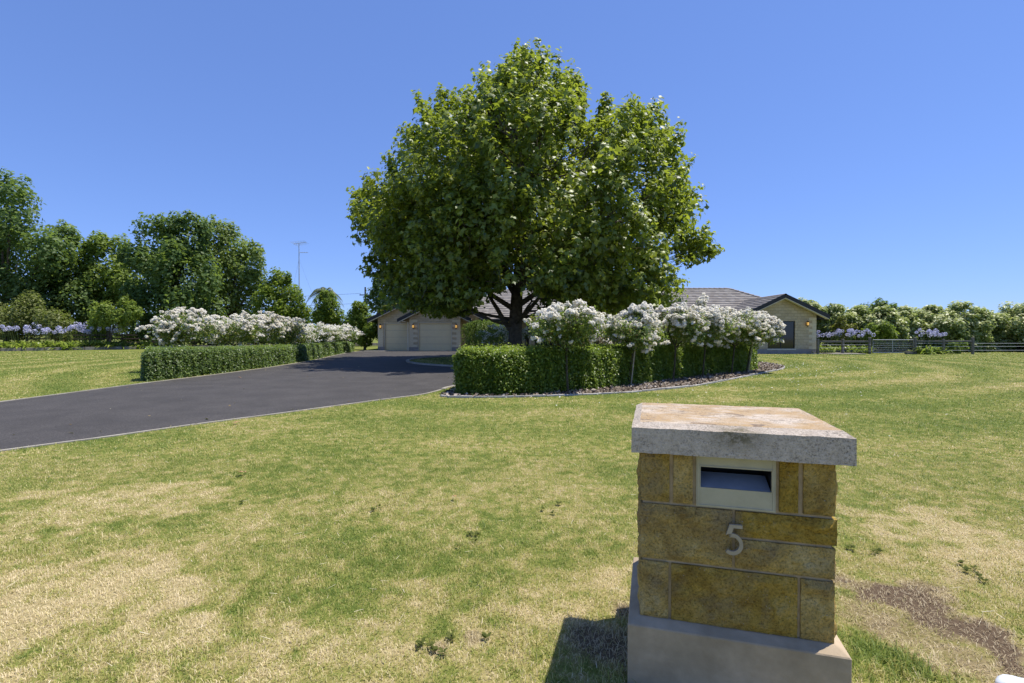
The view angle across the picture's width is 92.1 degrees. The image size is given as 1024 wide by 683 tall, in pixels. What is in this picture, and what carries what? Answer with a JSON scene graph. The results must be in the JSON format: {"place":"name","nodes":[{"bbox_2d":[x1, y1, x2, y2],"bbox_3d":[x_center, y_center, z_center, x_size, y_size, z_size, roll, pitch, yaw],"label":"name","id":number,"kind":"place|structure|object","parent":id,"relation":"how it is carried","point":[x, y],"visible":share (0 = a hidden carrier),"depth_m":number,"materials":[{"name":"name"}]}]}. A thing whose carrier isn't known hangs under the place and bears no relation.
{"place":"outdoors","nodes":[
{"label":"outdoors","id":0,"kind":"place"},
{"bbox_2d":[0,351,457,449],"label":"driveway","id":1,"kind":"structure","parent":0,"point":[366,375],"depth_m":10.07,"materials":[{"name":"grey asphalt"}]},
{"bbox_2d":[406,356,453,366],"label":"kerb","id":2,"kind":"structure","parent":1,"relation":"on","point":[408,361],"depth_m":21.12,"materials":[{"name":"concrete"}]},
{"bbox_2d":[367,350,408,350],"bbox_3d":[-7.350,0.719,37.889,7.900,0.022,1.350,0,1,0],"label":"concrete apron","id":3,"kind":"object","parent":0,"point":[387,350],"visible":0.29,"depth_m":38.40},
{"bbox_2d":[412,357,452,364],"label":"island lawn","id":4,"kind":"structure","parent":0,"point":[442,358],"depth_m":23.88,"materials":[{"name":"green plant"}]},
{"bbox_2d":[522,326,530,342],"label":"rose bush","id":5,"kind":"object","parent":4,"relation":"on","point":[525,334],"visible":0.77,"depth_m":26.86,"materials":[{"name":"green plant"}]},
{"bbox_2d":[345,37,724,346],"bbox_3d":[0.979,-6.938,23.962,18.401,15.932,15.762,0,1,0],"label":"plane tree","id":6,"kind":"object","parent":4,"relation":"on","point":[462,230],"visible":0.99,"depth_m":19.25,"materials":[{"name":"green plant"}]},
{"bbox_2d":[473,325,499,344],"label":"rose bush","id":7,"kind":"object","parent":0,"point":[482,333],"visible":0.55,"depth_m":28.87,"materials":[{"name":"green plant"}]},
{"bbox_2d":[481,324,508,346],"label":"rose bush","id":8,"kind":"object","parent":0,"point":[504,339],"visible":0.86,"depth_m":27.76,"materials":[{"name":"green plant"}]},
{"bbox_2d":[0,336,1023,682],"bbox_3d":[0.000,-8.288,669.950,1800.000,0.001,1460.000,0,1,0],"label":"lawn","id":9,"kind":"structure","parent":0,"point":[312,432],"depth_m":3.17,"materials":[{"name":"green plant"}]},
{"bbox_2d":[0,166,82,341],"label":"ash tree","id":10,"kind":"object","parent":9,"relation":"on","point":[14,229],"visible":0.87,"depth_m":45.27,"materials":[{"name":"green plant"}]},
{"bbox_2d":[23,219,102,341],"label":"ash tree","id":11,"kind":"object","parent":9,"relation":"on","point":[66,305],"visible":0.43,"depth_m":47.73,"materials":[{"name":"green plant"}]},
{"bbox_2d":[56,311,114,344],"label":"understorey bush","id":12,"kind":"object","parent":9,"relation":"on","point":[75,340],"visible":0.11,"depth_m":51.74,"materials":[{"name":"green plant"}]},
{"bbox_2d":[68,230,147,341],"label":"maple tree","id":13,"kind":"object","parent":9,"relation":"on","point":[108,280],"visible":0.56,"depth_m":48.60,"materials":[{"name":"green plant"}]},
{"bbox_2d":[117,312,164,344],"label":"understorey bush","id":14,"kind":"object","parent":9,"relation":"on","point":[128,331],"visible":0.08,"depth_m":52.63,"materials":[{"name":"green plant"}]},
{"bbox_2d":[0,334,351,342],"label":"paling fence","id":15,"kind":"object","parent":9,"relation":"on","point":[89,335],"visible":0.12,"depth_m":47.58,"materials":[{"name":"brown wood"}]},
{"bbox_2d":[0,351,357,401],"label":"kerb","id":16,"kind":"structure","parent":9,"relation":"on","point":[150,382],"depth_m":12.62,"materials":[{"name":"concrete"}]},
{"bbox_2d":[135,306,228,347],"bbox_3d":[-11.270,-0.104,17.368,2.607,2.252,2.505,0,1,0],"label":"rose bush","id":17,"kind":"object","parent":9,"relation":"on","point":[173,331],"visible":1,"depth_m":16.76,"materials":[{"name":"white plant"}]},
{"bbox_2d":[0,343,377,350],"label":"garden bed","id":18,"kind":"object","parent":9,"relation":"on","point":[194,345],"depth_m":49.17,"materials":[{"name":"soil"}]},
{"bbox_2d":[0,325,19,348],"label":"agapanthus clump","id":19,"kind":"object","parent":18,"relation":"on","point":[3,344],"visible":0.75,"depth_m":38.44,"materials":[{"name":"green plant"}]},
{"bbox_2d":[1,323,29,344],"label":"agapanthus clump","id":20,"kind":"object","parent":18,"relation":"on","point":[15,340],"visible":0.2,"depth_m":42.25,"materials":[{"name":"green plant"}]},
{"bbox_2d":[6,324,41,349],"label":"agapanthus clump","id":21,"kind":"object","parent":18,"relation":"on","point":[24,344],"visible":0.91,"depth_m":38.67,"materials":[{"name":"green plant"}]},
{"bbox_2d":[25,322,50,344],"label":"agapanthus clump","id":22,"kind":"object","parent":18,"relation":"on","point":[35,331],"visible":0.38,"depth_m":42.04,"materials":[{"name":"purple plant"}]},
{"bbox_2d":[0,289,76,342],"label":"olive shrub","id":23,"kind":"object","parent":18,"relation":"on","point":[42,316],"visible":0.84,"depth_m":42.40,"materials":[{"name":"green plant"}]},
{"bbox_2d":[30,327,66,347],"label":"agapanthus clump","id":24,"kind":"object","parent":18,"relation":"on","point":[46,343],"visible":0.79,"depth_m":40.17,"materials":[{"name":"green plant"}]},
{"bbox_2d":[40,325,86,349],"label":"agapanthus clump","id":25,"kind":"object","parent":18,"relation":"on","point":[63,345],"visible":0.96,"depth_m":39.69,"materials":[{"name":"green plant"}]},
{"bbox_2d":[65,322,90,346],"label":"agapanthus clump","id":26,"kind":"object","parent":18,"relation":"on","point":[79,330],"visible":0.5,"depth_m":42.33,"materials":[{"name":"purple plant"}]},
{"bbox_2d":[76,325,104,349],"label":"agapanthus clump","id":27,"kind":"object","parent":18,"relation":"on","point":[84,331],"visible":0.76,"depth_m":41.29,"materials":[{"name":"green plant"}]},
{"bbox_2d":[90,327,111,342],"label":"agapanthus clump","id":28,"kind":"object","parent":18,"relation":"on","point":[100,337],"visible":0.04,"depth_m":44.31,"materials":[{"name":"green plant"}]},
{"bbox_2d":[91,326,123,348],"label":"agapanthus clump","id":29,"kind":"object","parent":18,"relation":"on","point":[108,344],"visible":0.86,"depth_m":41.61,"materials":[{"name":"green plant"}]},
{"bbox_2d":[86,295,144,342],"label":"young tree","id":30,"kind":"object","parent":18,"relation":"on","point":[121,316],"visible":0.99,"depth_m":41.44,"materials":[{"name":"green plant"}]},
{"bbox_2d":[111,325,135,346],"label":"agapanthus clump","id":31,"kind":"object","parent":18,"relation":"on","point":[125,343],"visible":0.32,"depth_m":43.39,"materials":[{"name":"green plant"}]},
{"bbox_2d":[130,324,157,348],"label":"agapanthus clump","id":32,"kind":"object","parent":18,"relation":"on","point":[145,343],"visible":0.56,"depth_m":43.04,"materials":[{"name":"green plant"}]},
{"bbox_2d":[115,210,231,341],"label":"ash tree","id":33,"kind":"object","parent":18,"relation":"on","point":[173,258],"visible":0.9,"depth_m":44.84,"materials":[{"name":"green plant"}]},
{"bbox_2d":[186,304,236,344],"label":"understorey bush","id":34,"kind":"object","parent":18,"relation":"on","point":[200,343],"visible":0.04,"depth_m":52.69,"materials":[{"name":"green plant"}]},
{"bbox_2d":[197,214,268,344],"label":"elm tree","id":35,"kind":"object","parent":18,"relation":"on","point":[235,264],"visible":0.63,"depth_m":49.17,"materials":[{"name":"green plant"}]},
{"bbox_2d":[244,337,285,344],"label":"understorey bush","id":36,"kind":"object","parent":18,"relation":"on","point":[259,342],"depth_m":52.29,"materials":[{"name":"green plant"}]},
{"bbox_2d":[272,307,324,343],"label":"understorey bush","id":37,"kind":"object","parent":18,"relation":"on","point":[311,322],"visible":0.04,"depth_m":52.65,"materials":[{"name":"green plant"}]},
{"bbox_2d":[306,287,343,306],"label":"palm tree","id":38,"kind":"object","parent":18,"relation":"on","point":[316,291],"visible":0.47,"depth_m":59.61,"materials":[{"name":"green plant"}]},
{"bbox_2d":[312,308,361,344],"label":"understorey bush","id":39,"kind":"object","parent":18,"relation":"on","point":[346,317],"visible":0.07,"depth_m":52.42,"materials":[{"name":"green plant"}]},
{"bbox_2d":[1,344,377,350],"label":"sleeper edging","id":40,"kind":"object","parent":9,"relation":"on","point":[73,348],"visible":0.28,"depth_m":40.27,"materials":[{"name":"brown wood"}]},
{"bbox_2d":[191,320,238,345],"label":"rose bush","id":41,"kind":"object","parent":9,"relation":"on","point":[215,341],"visible":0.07,"depth_m":20.46,"materials":[{"name":"green plant"}]},
{"bbox_2d":[0,389,441,451],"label":"kerb","id":42,"kind":"structure","parent":9,"relation":"on","point":[24,447],"depth_m":6.81,"materials":[{"name":"concrete"}]},
{"bbox_2d":[203,313,267,346],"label":"rose bush","id":43,"kind":"object","parent":9,"relation":"on","point":[240,326],"visible":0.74,"depth_m":19.35,"materials":[{"name":"white plant"}]},
{"bbox_2d":[139,341,354,380],"bbox_3d":[-10.821,0.434,25.072,1.786,1.027,23.756,0,1,-6],"label":"clipped hedge","id":44,"kind":"object","parent":9,"relation":"on","point":[159,362],"visible":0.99,"depth_m":16.39,"materials":[{"name":"green plant"}]},
{"bbox_2d":[231,310,285,345],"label":"rose bush","id":45,"kind":"object","parent":9,"relation":"on","point":[272,321],"visible":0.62,"depth_m":21.51,"materials":[{"name":"white plant"}]},
{"bbox_2d":[255,323,284,345],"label":"rose bush","id":46,"kind":"object","parent":9,"relation":"on","point":[266,338],"visible":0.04,"depth_m":24.82,"materials":[{"name":"green plant"}]},
{"bbox_2d":[250,266,313,324],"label":"round tree","id":47,"kind":"object","parent":9,"relation":"on","point":[281,293],"visible":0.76,"depth_m":43.44,"materials":[{"name":"green plant"}]},
{"bbox_2d":[268,317,306,344],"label":"rose bush","id":48,"kind":"object","parent":9,"relation":"on","point":[292,326],"visible":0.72,"depth_m":23.93,"materials":[{"name":"white plant"}]},
{"bbox_2d":[291,240,311,343],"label":"antenna mast","id":49,"kind":"object","parent":9,"relation":"on","point":[299,263],"visible":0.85,"depth_m":49.90,"materials":[{"name":"metal"}]},
{"bbox_2d":[286,322,326,342],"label":"rose bush","id":50,"kind":"object","parent":9,"relation":"on","point":[308,331],"visible":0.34,"depth_m":26.20,"materials":[{"name":"white plant"}]},
{"bbox_2d":[306,321,334,343],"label":"rose bush","id":51,"kind":"object","parent":9,"relation":"on","point":[329,331],"visible":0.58,"depth_m":28.23,"materials":[{"name":"white plant"}]},
{"bbox_2d":[312,289,344,341],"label":"round tree","id":52,"kind":"object","parent":9,"relation":"on","point":[325,312],"visible":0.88,"depth_m":43.62,"materials":[{"name":"green plant"}]},
{"bbox_2d":[315,324,346,342],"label":"rose bush","id":53,"kind":"object","parent":9,"relation":"on","point":[338,332],"visible":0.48,"depth_m":30.74,"materials":[{"name":"white plant"}]},
{"bbox_2d":[311,287,369,305],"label":"power pole","id":54,"kind":"object","parent":9,"relation":"on","point":[356,293],"visible":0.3,"depth_m":94.80,"materials":[{"name":"wood"}]},
{"bbox_2d":[335,323,363,349],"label":"rose bush","id":55,"kind":"object","parent":9,"relation":"on","point":[355,334],"visible":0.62,"depth_m":33.85,"materials":[{"name":"white plant"}]},
{"bbox_2d":[344,300,377,349],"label":"round tree","id":56,"kind":"object","parent":9,"relation":"on","point":[361,311],"visible":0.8,"depth_m":40.55,"materials":[{"name":"green plant"}]},
{"bbox_2d":[363,275,397,313],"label":"dark tree","id":57,"kind":"object","parent":9,"relation":"on","point":[374,291],"visible":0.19,"depth_m":61.71,"materials":[{"name":"green plant"}]},
{"bbox_2d":[460,319,507,347],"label":"weeping shrub","id":58,"kind":"object","parent":9,"relation":"on","point":[472,327],"visible":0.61,"depth_m":32.24,"materials":[{"name":"green plant"}]},
{"bbox_2d":[7,411,1004,682],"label":"straw bits","id":59,"kind":"object","parent":9,"relation":"on","point":[467,551],"visible":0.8,"depth_m":2.92,"materials":[{"name":"beige plant"}]},
{"bbox_2d":[367,288,829,352],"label":"house","id":60,"kind":"structure","parent":9,"relation":"on","point":[399,330],"depth_m":37.69,"materials":[{"name":"brick"}]},
{"bbox_2d":[385,324,408,349],"bbox_3d":[-8.770,-0.344,38.798,2.400,2.100,0.042,0,1,0],"label":"garage door","id":61,"kind":"structure","parent":60,"relation":"in","point":[395,334],"depth_m":38.78,"materials":[{"name":"beige paint"}]},
{"bbox_2d":[419,323,450,350],"bbox_3d":[-5.880,-0.345,37.848,2.500,2.130,0.042,0,1,0],"label":"garage door","id":62,"kind":"structure","parent":60,"relation":"in","point":[432,336],"depth_m":37.84,"materials":[{"name":"beige paint"}]},
{"bbox_2d":[536,331,577,346],"bbox_3d":[3.150,-0.444,34.987,3.100,1.670,0.060,0,1,0],"label":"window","id":63,"kind":"structure","parent":60,"relation":"in","point":[550,343],"depth_m":34.99,"materials":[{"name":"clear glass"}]},
{"bbox_2d":[768,321,794,348],"bbox_3d":[17.800,-0.441,32.687,1.800,1.830,0.060,0,1,0],"label":"window","id":64,"kind":"structure","parent":60,"relation":"in","point":[789,339],"depth_m":32.68,"materials":[{"name":"grey glass"}]},
{"bbox_2d":[441,361,783,396],"bbox_3d":[5.039,1.026,16.091,4.647,0.001,17.647,1,1,42],"label":"mulch bed","id":65,"kind":"object","parent":9,"relation":"on","point":[630,386],"visible":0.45,"depth_m":11.91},
{"bbox_2d":[524,298,608,391],"bbox_3d":[1.229,0.081,11.107,1.964,2.080,1.801,0,1,0],"label":"rose bush","id":66,"kind":"object","parent":65,"relation":"on","point":[557,321],"visible":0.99,"depth_m":10.72,"materials":[{"name":"white plant"}]},
{"bbox_2d":[587,327,611,344],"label":"rose bush","id":67,"kind":"object","parent":65,"relation":"on","point":[599,340],"visible":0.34,"depth_m":14.63,"materials":[{"name":"white plant"}]},
{"bbox_2d":[451,339,759,395],"bbox_3d":[3.925,0.495,14.163,12.748,1.169,2.208,-1,1,-39],"label":"clipped hedge","id":68,"kind":"object","parent":65,"relation":"on","point":[510,369],"visible":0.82,"depth_m":11.12,"materials":[{"name":"green plant"}]},
{"bbox_2d":[440,364,784,397],"bbox_3d":[5.817,1.026,15.261,17.705,0.053,2.725,-1,1,-44],"label":"bed edging","id":69,"kind":"object","parent":65,"relation":"on","point":[654,389],"visible":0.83,"depth_m":10.53,"materials":[{"name":"grey concrete"}]},
{"bbox_2d":[598,301,669,384],"bbox_3d":[3.134,0.030,12.564,1.884,2.136,1.624,0,1,8],"label":"rose bush","id":70,"kind":"object","parent":65,"relation":"on","point":[638,324],"visible":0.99,"depth_m":12.27,"materials":[{"name":"white plant"}]},
{"bbox_2d":[654,301,712,379],"bbox_3d":[4.667,-0.009,13.759,1.621,2.184,1.881,1,1,37],"label":"rose bush","id":71,"kind":"object","parent":65,"relation":"on","point":[684,321],"visible":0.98,"depth_m":13.38,"materials":[{"name":"white plant"}]},
{"bbox_2d":[689,293,745,376],"bbox_3d":[5.912,-0.209,14.902,1.922,2.554,1.759,-1,1,-44],"label":"rose bush","id":72,"kind":"object","parent":65,"relation":"on","point":[721,323],"visible":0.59,"depth_m":14.34,"materials":[{"name":"white plant"}]},
{"bbox_2d":[714,306,773,372],"bbox_3d":[7.340,-0.044,16.015,2.072,2.195,2.015,0,1,13],"label":"rose bush","id":73,"kind":"object","parent":65,"relation":"on","point":[752,329],"visible":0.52,"depth_m":15.61,"materials":[{"name":"white plant"}]},
{"bbox_2d":[743,311,785,372],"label":"rose bush","id":74,"kind":"object","parent":65,"relation":"on","point":[778,326],"visible":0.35,"depth_m":16.17,"materials":[{"name":"white plant"}]},
{"bbox_2d":[240,499,988,654],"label":"lawn weeds","id":75,"kind":"object","parent":9,"relation":"on","point":[486,635],"visible":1,"depth_m":2.52,"materials":[{"name":"green plant"}]},
{"bbox_2d":[530,361,945,414],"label":"fallen petals","id":76,"kind":"object","parent":9,"relation":"on","point":[735,380],"visible":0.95,"depth_m":11.46,"materials":[{"name":"white plant"}]},
{"bbox_2d":[627,403,855,682],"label":"letterbox pillar","id":77,"kind":"structure","parent":9,"relation":"on","point":[733,570],"depth_m":1.70,"materials":[{"name":"stone"}]},
{"bbox_2d":[799,297,831,339],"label":"laurel bush","id":78,"kind":"object","parent":9,"relation":"on","point":[822,325],"visible":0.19,"depth_m":35.67,"materials":[{"name":"green plant"}]},
{"bbox_2d":[812,330,837,352],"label":"agapanthus clump","id":79,"kind":"object","parent":9,"relation":"on","point":[827,349],"visible":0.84,"depth_m":32.87,"materials":[{"name":"green plant"}]},
{"bbox_2d":[824,329,850,351],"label":"agapanthus clump","id":80,"kind":"object","parent":9,"relation":"on","point":[837,333],"visible":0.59,"depth_m":33.58,"materials":[{"name":"green plant"}]},
{"bbox_2d":[820,302,861,347],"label":"laurel bush","id":81,"kind":"object","parent":9,"relation":"on","point":[835,310],"visible":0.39,"depth_m":36.04,"materials":[{"name":"green plant"}]},
{"bbox_2d":[828,315,857,340],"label":"golden shrub","id":82,"kind":"object","parent":9,"relation":"on","point":[840,324],"visible":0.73,"depth_m":34.04,"materials":[{"name":"green plant"}]},
{"bbox_2d":[816,337,870,353],"bbox_3d":[21.587,0.297,32.090,3.512,1.130,0.176,0,1,0],"label":"rail fence","id":83,"kind":"object","parent":9,"relation":"on","point":[842,341],"visible":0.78,"depth_m":32.05,"materials":[{"name":"wood"}]},
{"bbox_2d":[838,328,868,352],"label":"agapanthus clump","id":84,"kind":"object","parent":9,"relation":"on","point":[851,348],"visible":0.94,"depth_m":32.76,"materials":[{"name":"green plant"}]},
{"bbox_2d":[845,305,872,347],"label":"laurel bush","id":85,"kind":"object","parent":9,"relation":"on","point":[860,311],"visible":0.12,"depth_m":36.69,"materials":[{"name":"green plant"}]},
{"bbox_2d":[852,329,877,352],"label":"agapanthus clump","id":86,"kind":"object","parent":9,"relation":"on","point":[863,345],"visible":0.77,"depth_m":32.98,"materials":[{"name":"purple plant"}]},
{"bbox_2d":[858,319,899,351],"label":"lime shrub","id":87,"kind":"object","parent":9,"relation":"on","point":[879,338],"visible":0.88,"depth_m":33.81,"materials":[{"name":"green plant"}]},
{"bbox_2d":[856,305,909,351],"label":"laurel bush","id":88,"kind":"object","parent":9,"relation":"on","point":[890,316],"visible":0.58,"depth_m":35.50,"materials":[{"name":"green plant"}]},
{"bbox_2d":[891,305,927,351],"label":"laurel bush","id":89,"kind":"object","parent":9,"relation":"on","point":[914,323],"visible":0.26,"depth_m":36.18,"materials":[{"name":"green plant"}]},
{"bbox_2d":[909,329,942,353],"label":"agapanthus clump","id":90,"kind":"object","parent":9,"relation":"on","point":[927,350],"visible":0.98,"depth_m":31.45,"materials":[{"name":"green plant"}]},
{"bbox_2d":[911,304,944,349],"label":"laurel bush","id":91,"kind":"object","parent":9,"relation":"on","point":[927,313],"visible":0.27,"depth_m":37.08,"materials":[{"name":"green plant"}]},
{"bbox_2d":[911,328,955,353],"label":"agapanthus clump","id":92,"kind":"object","parent":9,"relation":"on","point":[939,350],"visible":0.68,"depth_m":31.68,"materials":[{"name":"purple plant"}]},
{"bbox_2d":[945,338,968,353],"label":"leafy shrub","id":93,"kind":"object","parent":9,"relation":"on","point":[954,350],"visible":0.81,"depth_m":32.65,"materials":[{"name":"green plant"}]},
{"bbox_2d":[924,300,997,351],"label":"laurel bush","id":94,"kind":"object","parent":9,"relation":"on","point":[957,321],"visible":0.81,"depth_m":35.29,"materials":[{"name":"green plant"}]},
{"bbox_2d":[904,337,1023,353],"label":"rail fence","id":95,"kind":"object","parent":9,"relation":"on","point":[943,341],"visible":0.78,"depth_m":31.66,"materials":[{"name":"wood"}]},
{"bbox_2d":[872,340,912,352],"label":"farm gate","id":96,"kind":"structure","parent":95,"relation":"attached to","point":[892,347],"depth_m":31.95,"materials":[{"name":"metal"}]},
{"bbox_2d":[976,309,1021,351],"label":"laurel bush","id":97,"kind":"object","parent":9,"relation":"on","point":[998,332],"visible":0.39,"depth_m":36.28,"materials":[{"name":"green plant"}]},
{"bbox_2d":[995,675,1023,682],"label":"pale stone","id":98,"kind":"object","parent":9,"relation":"on","point":[1010,679],"visible":1,"depth_m":1.77,"materials":[{"name":"white stone"}]},
{"bbox_2d":[997,301,1023,350],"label":"laurel bush","id":99,"kind":"object","parent":9,"relation":"on","point":[1012,312],"visible":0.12,"depth_m":37.32,"materials":[{"name":"green plant"}]},
{"bbox_2d":[1005,306,1023,351],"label":"laurel bush","id":100,"kind":"object","parent":9,"relation":"on","point":[1017,326],"visible":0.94,"depth_m":35.65,"materials":[{"name":"green plant"}]},
{"bbox_2d":[0,0,1023,333],"label":"sky","id":101,"kind":"structure","parent":0,"point":[849,153],"materials":[{"name":"blue"}]},
{"bbox_2d":[757,352,865,354],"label":"concrete path","id":102,"kind":"structure","parent":0,"point":[838,353],"depth_m":32.14,"materials":[{"name":"grey concrete"}]},
{"bbox_2d":[856,297,898,316],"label":"tree","id":103,"kind":"object","parent":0,"point":[879,302],"visible":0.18,"depth_m":84.39,"materials":[{"name":"green plant"}]}
]}

